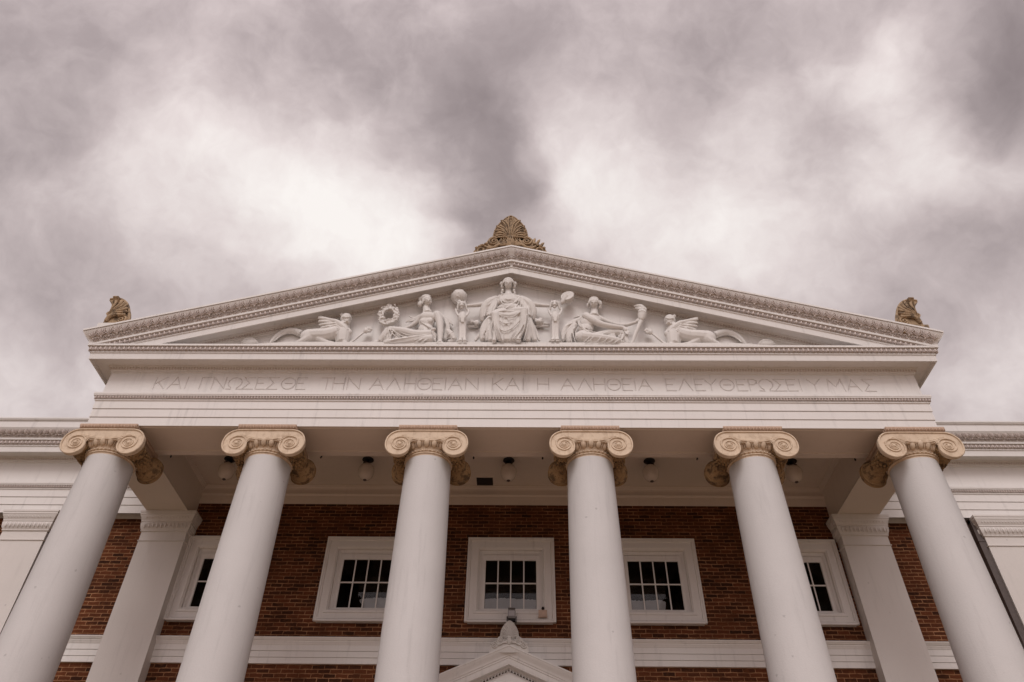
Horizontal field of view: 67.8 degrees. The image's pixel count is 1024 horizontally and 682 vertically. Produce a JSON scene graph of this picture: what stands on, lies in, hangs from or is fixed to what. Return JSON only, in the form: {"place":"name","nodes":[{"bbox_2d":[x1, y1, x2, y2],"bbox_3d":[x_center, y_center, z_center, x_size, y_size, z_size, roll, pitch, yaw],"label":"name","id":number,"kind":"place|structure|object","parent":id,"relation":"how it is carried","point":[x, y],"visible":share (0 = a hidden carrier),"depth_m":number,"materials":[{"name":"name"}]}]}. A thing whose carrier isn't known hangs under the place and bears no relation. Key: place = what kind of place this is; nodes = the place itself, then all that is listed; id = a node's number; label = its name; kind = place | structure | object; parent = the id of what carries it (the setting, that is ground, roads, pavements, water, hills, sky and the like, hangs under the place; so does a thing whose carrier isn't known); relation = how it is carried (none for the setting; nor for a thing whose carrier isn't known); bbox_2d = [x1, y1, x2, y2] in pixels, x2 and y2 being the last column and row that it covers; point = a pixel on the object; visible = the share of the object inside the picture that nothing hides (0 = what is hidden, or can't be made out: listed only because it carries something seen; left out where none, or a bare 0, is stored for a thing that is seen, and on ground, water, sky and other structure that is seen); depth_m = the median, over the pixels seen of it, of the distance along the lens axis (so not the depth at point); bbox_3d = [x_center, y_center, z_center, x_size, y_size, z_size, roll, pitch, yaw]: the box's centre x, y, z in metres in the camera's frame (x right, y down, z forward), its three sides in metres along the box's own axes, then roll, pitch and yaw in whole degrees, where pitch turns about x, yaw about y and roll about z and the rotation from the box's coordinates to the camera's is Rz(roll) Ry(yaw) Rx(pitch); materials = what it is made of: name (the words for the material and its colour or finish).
{"place":"outdoors","nodes":[
{"label":"outdoors","id":0,"kind":"place"},
{"bbox_2d":[0,0,1023,420],"label":"sky","id":1,"kind":"structure","parent":0,"point":[864,157],"materials":[{"name":"grey"}]},
{"label":"lawn","id":2,"kind":"structure","parent":0,"visible":0},
{"bbox_2d":[0,245,1023,681],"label":"hall building","id":3,"kind":"structure","parent":2,"relation":"on","point":[432,549],"depth_m":16.55,"materials":[{"name":"brick"}]},
{"bbox_2d":[20,530,50,592],"bbox_3d":[-11.066,8.314,14.954,0.139,10.900,0.302,0,-42,1],"label":"downspout","id":4,"kind":"object","parent":3,"relation":"attached to","point":[38,554],"visible":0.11,"depth_m":17.85,"materials":[{"name":"grey metal"}]},
{"bbox_2d":[97,296,130,331],"bbox_3d":[-8.780,-0.450,17.448,1.035,1.060,0.735,0,-42,1],"label":"acroterion","id":5,"kind":"object","parent":3,"relation":"on","point":[119,311],"visible":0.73,"depth_m":17.24,"materials":[{"name":"brown stone"}]},
{"bbox_2d":[163,536,220,621],"bbox_3d":[-6.725,5.496,17.655,2.040,2.070,0.260,0,-42,1],"label":"window","id":6,"kind":"structure","parent":3,"relation":"in","point":[191,580],"depth_m":17.67,"materials":[{"name":"white paint"}]},
{"bbox_2d":[218,456,234,480],"bbox_3d":[-6.831,3.079,18.250,0.396,0.610,0.396,0,-42,1],"label":"porch lantern","id":7,"kind":"object","parent":3,"relation":"hanging from","point":[226,469],"visible":0.98,"depth_m":18.10,"materials":[{"name":"white glass"}]},
{"bbox_2d":[241,337,268,343],"bbox_3d":[-5.813,0.018,17.282,0.661,0.216,0.123,0,-42,1],"label":"shell scroll","id":8,"kind":"object","parent":3,"relation":"attached to","point":[249,340],"visible":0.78,"depth_m":17.24,"materials":[{"name":"white stone"}]},
{"bbox_2d":[269,312,351,342],"bbox_3d":[-4.563,-0.246,17.383,1.872,1.079,0.390,0,-42,1],"label":"winged cat statue","id":9,"kind":"object","parent":3,"relation":"on","point":[332,330],"visible":0.89,"depth_m":17.20,"materials":[{"name":"white stone"}]},
{"bbox_2d":[313,536,394,622],"bbox_3d":[-3.395,5.504,17.610,2.040,2.070,0.260,0,-42,1],"label":"window","id":10,"kind":"structure","parent":3,"relation":"in","point":[353,585],"depth_m":17.66,"materials":[{"name":"white paint"}]},
{"bbox_2d":[349,326,371,341],"bbox_3d":[-3.431,-0.108,17.284,0.494,0.535,0.139,0,-42,1],"label":"staff","id":11,"kind":"object","parent":3,"relation":"on","point":[367,329],"visible":0.92,"depth_m":17.32,"materials":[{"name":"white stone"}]},
{"bbox_2d":[358,456,374,480],"bbox_3d":[-3.481,3.088,18.205,0.396,0.610,0.396,0,-42,1],"label":"porch lantern","id":12,"kind":"object","parent":3,"relation":"hanging from","point":[366,470],"visible":1,"depth_m":18.06,"materials":[{"name":"white glass"}]},
{"bbox_2d":[377,304,399,326],"bbox_3d":[-2.855,-0.586,17.662,0.531,0.694,0.168,0,-42,1],"label":"wreath","id":13,"kind":"object","parent":3,"relation":"on","point":[384,322],"visible":0.98,"depth_m":17.59,"materials":[{"name":"white stone"}]},
{"bbox_2d":[373,294,456,343],"bbox_3d":[-2.209,-0.458,17.453,1.932,1.695,0.371,0,-42,1],"label":"reclining statue","id":14,"kind":"object","parent":3,"relation":"on","point":[427,318],"visible":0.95,"depth_m":17.13,"materials":[{"name":"white stone"}]},
{"bbox_2d":[500,457,516,481],"bbox_3d":[-0.081,3.096,18.160,0.396,0.610,0.396,0,-42,1],"label":"porch lantern","id":15,"kind":"object","parent":3,"relation":"hanging from","point":[508,471],"visible":0.99,"depth_m":18.01,"materials":[{"name":"white glass"}]},
{"bbox_2d":[455,300,562,341],"bbox_3d":[-0.080,-0.363,17.416,2.514,1.414,0.470,0,-42,1],"label":"throne","id":16,"kind":"object","parent":3,"relation":"on","point":[538,323],"visible":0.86,"depth_m":17.47,"materials":[{"name":"white stone"}]},
{"bbox_2d":[451,289,466,304],"bbox_3d":[-1.256,-1.042,18.100,0.392,0.380,0.384,0,-42,1],"label":"globe","id":17,"kind":"object","parent":16,"relation":"on","point":[461,294],"visible":0.78,"depth_m":17.97,"materials":[{"name":"white stone"}]},
{"bbox_2d":[454,277,560,342],"bbox_3d":[-0.113,-0.690,17.606,2.542,2.267,0.555,0,-42,1],"label":"seated statue","id":18,"kind":"object","parent":16,"relation":"on","point":[510,315],"visible":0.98,"depth_m":17.26,"materials":[{"name":"white stone"}]},
{"bbox_2d":[560,291,573,304],"bbox_3d":[1.294,-0.981,17.944,0.339,0.392,0.293,0,-42,1],"label":"dish","id":19,"kind":"object","parent":18,"relation":"attached to","point":[567,297],"visible":1,"depth_m":17.85,"materials":[{"name":"white stone"}]},
{"bbox_2d":[490,620,527,652],"bbox_3d":[-0.057,6.350,16.353,0.816,0.689,0.182,0,-42,1],"label":"acroterion","id":20,"kind":"object","parent":3,"relation":"on","point":[509,634],"visible":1,"depth_m":16.23,"materials":[{"name":"white stone"}]},
{"bbox_2d":[473,215,546,251],"bbox_3d":[-0.042,-2.579,19.111,1.805,1.723,0.344,0,-42,1],"label":"acroterion","id":21,"kind":"object","parent":3,"relation":"on","point":[510,230],"visible":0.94,"depth_m":18.97,"materials":[{"name":"brown stone"}]},
{"bbox_2d":[464,537,555,624],"bbox_3d":[-0.030,5.513,17.565,2.040,2.070,0.260,0,-42,1],"label":"window","id":22,"kind":"structure","parent":3,"relation":"in","point":[503,573],"depth_m":17.61,"materials":[{"name":"white paint"}]},
{"bbox_2d":[507,607,516,625],"bbox_3d":[-0.010,6.239,16.624,0.218,0.760,0.250,0,-42,1],"label":"flood lamp","id":23,"kind":"object","parent":3,"relation":"attached to","point":[512,616],"visible":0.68,"depth_m":16.73,"materials":[{"name":"black metal"}]},
{"bbox_2d":[538,607,546,617],"bbox_3d":[0.685,6.029,16.950,0.200,0.247,0.072,0,-42,1],"label":"sensor box","id":24,"kind":"object","parent":3,"relation":"attached to","point":[542,613],"visible":1,"depth_m":16.89,"materials":[{"name":"beige plastic"}]},
{"bbox_2d":[560,296,638,343],"bbox_3d":[2.039,-0.439,17.375,1.880,1.609,0.393,0,-42,1],"label":"reclining statue","id":25,"kind":"object","parent":3,"relation":"on","point":[587,323],"visible":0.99,"depth_m":17.16,"materials":[{"name":"white stone"}]},
{"bbox_2d":[631,304,646,342],"bbox_3d":[2.874,-0.389,17.327,0.484,1.247,0.223,0,-42,1],"label":"torch","id":26,"kind":"object","parent":25,"relation":"attached to","point":[641,312],"visible":1,"depth_m":17.40,"materials":[{"name":"white stone"}]},
{"bbox_2d":[642,458,658,482],"bbox_3d":[3.298,3.105,18.114,0.396,0.610,0.396,0,-42,1],"label":"porch lantern","id":27,"kind":"object","parent":3,"relation":"hanging from","point":[650,472],"visible":1,"depth_m":17.96,"materials":[{"name":"white glass"}]},
{"bbox_2d":[644,328,665,342],"bbox_3d":[3.233,-0.076,17.181,0.501,0.528,0.139,0,-42,1],"label":"staff","id":28,"kind":"object","parent":3,"relation":"on","point":[648,331],"visible":0.89,"depth_m":17.22,"materials":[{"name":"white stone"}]},
{"bbox_2d":[621,538,707,625],"bbox_3d":[3.304,5.521,17.520,2.040,2.070,0.260,0,-42,1],"label":"window","id":29,"kind":"structure","parent":3,"relation":"in","point":[664,587],"depth_m":17.57,"materials":[{"name":"white paint"}]},
{"bbox_2d":[664,314,746,343],"bbox_3d":[4.355,-0.211,17.250,1.854,1.075,0.390,0,-42,1],"label":"winged cat statue","id":30,"kind":"object","parent":3,"relation":"on","point":[682,331],"visible":0.89,"depth_m":17.09,"materials":[{"name":"white stone"}]},
{"bbox_2d":[747,339,774,344],"bbox_3d":[5.584,0.050,17.126,0.650,0.214,0.124,0,-42,1],"label":"shell scroll","id":31,"kind":"object","parent":3,"relation":"attached to","point":[766,342],"visible":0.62,"depth_m":17.08,"materials":[{"name":"white stone"}]},
{"bbox_2d":[785,458,802,482],"bbox_3d":[6.688,3.113,18.068,0.396,0.610,0.396,0,-42,1],"label":"porch lantern","id":32,"kind":"object","parent":3,"relation":"hanging from","point":[794,472],"visible":0.98,"depth_m":17.92,"materials":[{"name":"white glass"}]},
{"bbox_2d":[797,539,859,626],"bbox_3d":[6.634,5.529,17.475,2.040,2.070,0.260,0,-42,1],"label":"window","id":33,"kind":"structure","parent":3,"relation":"in","point":[835,607],"depth_m":17.50,"materials":[{"name":"white paint"}]},
{"bbox_2d":[895,297,929,333],"bbox_3d":[8.713,-0.405,17.212,1.035,1.057,0.735,0,-42,1],"label":"acroterion","id":34,"kind":"object","parent":3,"relation":"on","point":[906,312],"visible":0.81,"depth_m":17.00,"materials":[{"name":"brown stone"}]},
{"bbox_2d":[966,519,1023,648],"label":"downspout","id":35,"kind":"object","parent":3,"relation":"attached to","point":[990,564],"visible":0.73,"depth_m":17.18,"materials":[{"name":"brown metal"}]}
]}

